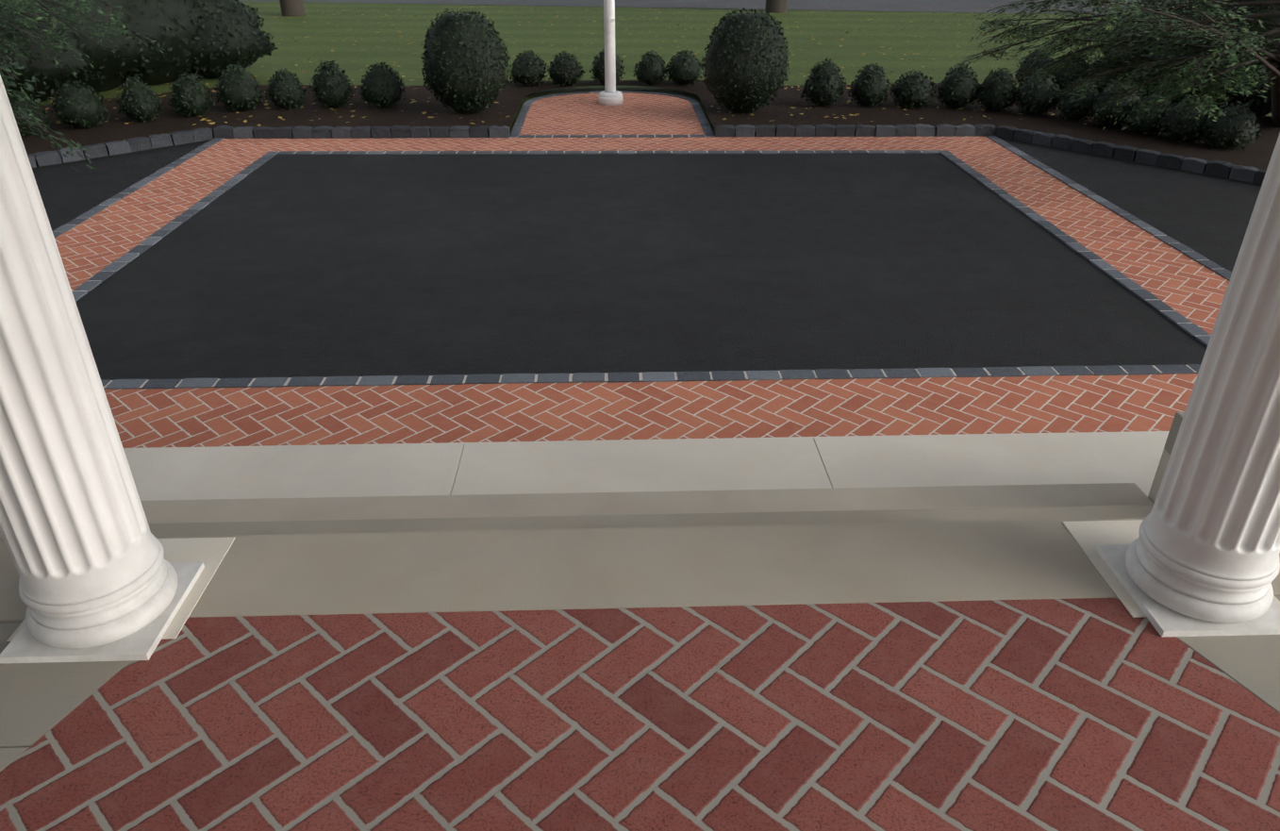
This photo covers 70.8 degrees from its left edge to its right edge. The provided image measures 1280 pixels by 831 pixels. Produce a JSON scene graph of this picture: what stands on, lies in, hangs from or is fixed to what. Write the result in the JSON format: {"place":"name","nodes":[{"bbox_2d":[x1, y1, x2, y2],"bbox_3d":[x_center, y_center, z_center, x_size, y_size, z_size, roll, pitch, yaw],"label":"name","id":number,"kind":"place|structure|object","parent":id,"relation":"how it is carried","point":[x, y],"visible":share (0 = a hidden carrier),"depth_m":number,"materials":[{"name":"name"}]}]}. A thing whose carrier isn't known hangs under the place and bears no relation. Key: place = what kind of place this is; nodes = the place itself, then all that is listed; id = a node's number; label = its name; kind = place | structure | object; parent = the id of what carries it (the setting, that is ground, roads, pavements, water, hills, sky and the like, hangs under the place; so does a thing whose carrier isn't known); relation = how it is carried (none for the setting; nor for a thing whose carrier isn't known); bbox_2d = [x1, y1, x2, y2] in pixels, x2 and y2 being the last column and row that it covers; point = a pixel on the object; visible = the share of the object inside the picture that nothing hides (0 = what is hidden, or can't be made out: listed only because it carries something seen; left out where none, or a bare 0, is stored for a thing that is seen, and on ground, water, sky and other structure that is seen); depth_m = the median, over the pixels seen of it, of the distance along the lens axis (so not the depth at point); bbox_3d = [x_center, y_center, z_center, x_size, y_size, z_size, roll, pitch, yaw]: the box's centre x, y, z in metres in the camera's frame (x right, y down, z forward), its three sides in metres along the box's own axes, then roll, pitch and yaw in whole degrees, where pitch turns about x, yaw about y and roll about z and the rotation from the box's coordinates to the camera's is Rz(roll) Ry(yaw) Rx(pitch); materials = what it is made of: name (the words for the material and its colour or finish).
{"place":"outdoors","nodes":[
{"label":"outdoors","id":0,"kind":"place"},
{"bbox_2d":[0,482,1279,622],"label":"porch front slab and steps","id":1,"kind":"structure","parent":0,"point":[330,556],"depth_m":2.48,"materials":[{"name":"grey concrete"}]},
{"bbox_2d":[0,411,1279,772],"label":"porch border stones","id":2,"kind":"object","parent":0,"point":[38,702],"visible":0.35,"depth_m":2.06,"materials":[{"name":"beige stone"}]},
{"bbox_2d":[54,92,1229,448],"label":"brick paving","id":3,"kind":"structure","parent":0,"point":[1185,285],"depth_m":5.56,"materials":[{"name":"red brick"}]},
{"bbox_2d":[598,0,623,106],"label":"flagpole","id":4,"kind":"object","parent":3,"relation":"on","point":[610,95],"visible":1,"depth_m":13.54,"materials":[{"name":"white metal"}]},
{"bbox_2d":[52,90,1231,389],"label":"edging cobbles","id":5,"kind":"object","parent":3,"relation":"on","point":[1070,241],"visible":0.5,"depth_m":6.92,"materials":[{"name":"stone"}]},
{"bbox_2d":[32,137,1262,389],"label":"asphalt drive","id":6,"kind":"structure","parent":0,"point":[375,264],"depth_m":7.50,"materials":[{"name":"black asphalt"}]},
{"bbox_2d":[36,0,1271,138],"bbox_3d":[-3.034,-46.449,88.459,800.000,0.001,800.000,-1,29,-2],"label":"lawn ground","id":7,"kind":"structure","parent":0,"point":[826,31],"depth_m":21.15,"materials":[{"name":"green plant"}]},
{"bbox_2d":[0,0,165,171],"bbox_3d":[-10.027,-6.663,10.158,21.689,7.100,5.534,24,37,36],"label":"hemlock tree","id":8,"kind":"object","parent":7,"relation":"on","point":[15,10],"visible":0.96,"depth_m":10.34,"materials":[{"name":"green plant"}]},
{"bbox_2d":[20,80,523,158],"bbox_3d":[-8.071,-3.375,11.140,15.035,0.001,5.634,-17,34,-28],"label":"mulch bed","id":9,"kind":"object","parent":7,"relation":"on","point":[509,98],"visible":0.57,"depth_m":12.50,"materials":[{"name":"brown soil"}]},
{"bbox_2d":[0,0,1279,116],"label":"trees","id":10,"kind":"object","parent":9,"relation":"in","point":[211,39],"visible":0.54,"depth_m":14.45,"materials":[{"name":"green plant"}]},
{"bbox_2d":[514,80,705,97],"bbox_3d":[-0.468,-5.293,14.581,3.302,0.001,1.604,-1,29,-2],"label":"mulch bed","id":11,"kind":"object","parent":7,"relation":"on","point":[697,88],"visible":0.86,"depth_m":14.83,"materials":[{"name":"brown soil"}]},
{"bbox_2d":[123,431,1169,500],"bbox_3d":[0.035,0.358,4.096,6.400,0.503,1.318,-1,29,-2],"label":"landing and lower steps","id":12,"kind":"object","parent":7,"relation":"on","point":[534,467],"visible":0.46,"depth_m":3.84,"materials":[{"name":"stone"}]},
{"bbox_2d":[27,123,1266,184],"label":"raised kerb blocks","id":13,"kind":"structure","parent":7,"relation":"on","point":[1239,173],"depth_m":11.72,"materials":[{"name":"stone"}]},
{"bbox_2d":[39,2,1268,126],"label":"fallen leaves","id":14,"kind":"object","parent":7,"relation":"on","point":[423,112],"visible":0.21,"depth_m":17.90,"materials":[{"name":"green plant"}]},
{"bbox_2d":[279,0,1109,16],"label":"tree trunks","id":15,"kind":"object","parent":7,"relation":"on","point":[291,8],"visible":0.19,"depth_m":25.81,"materials":[{"name":"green plant"}]},
{"bbox_2d":[698,83,1279,169],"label":"mulch bed","id":16,"kind":"object","parent":7,"relation":"on","point":[1257,154],"visible":0.57,"depth_m":12.33,"materials":[{"name":"brown soil"}]},
{"bbox_2d":[7,7,1262,149],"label":"shrubs","id":17,"kind":"object","parent":16,"relation":"on","point":[466,58],"visible":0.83,"depth_m":12.36,"materials":[{"name":"green plant"}]},
{"bbox_2d":[944,0,1279,130],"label":"tree","id":18,"kind":"object","parent":7,"relation":"on","point":[1246,55],"visible":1,"depth_m":8.32,"materials":[{"name":"green plant"}]},
{"bbox_2d":[1147,448,1170,503],"bbox_3d":[0.121,1.549,1.656,6.800,0.958,6.723,-1,29,-2],"label":"step side","id":19,"kind":"object","parent":7,"relation":"on","point":[1159,474],"visible":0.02,"depth_m":3.26,"materials":[{"name":"grey concrete"}]},
{"bbox_2d":[0,74,204,664],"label":"column","id":20,"kind":"structure","parent":19,"relation":"on","point":[102,578],"depth_m":1.97,"materials":[{"name":"white paint"}]},
{"bbox_2d":[0,598,1279,830],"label":"brick porch floor","id":21,"kind":"structure","parent":19,"relation":"on","point":[1062,715],"depth_m":1.94,"materials":[{"name":"red brick"}]},
{"bbox_2d":[6,519,1279,642],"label":"column plinths","id":22,"kind":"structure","parent":21,"relation":"on","point":[1088,536],"depth_m":2.46,"materials":[{"name":"stone"}]},
{"bbox_2d":[1095,132,1279,637],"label":"column","id":23,"kind":"structure","parent":19,"relation":"on","point":[1199,556],"depth_m":2.08,"materials":[{"name":"white paint"}]},
{"bbox_2d":[238,0,1136,14],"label":"road","id":24,"kind":"structure","parent":0,"point":[953,6],"depth_m":29.04,"materials":[{"name":"grey asphalt"}]}
]}

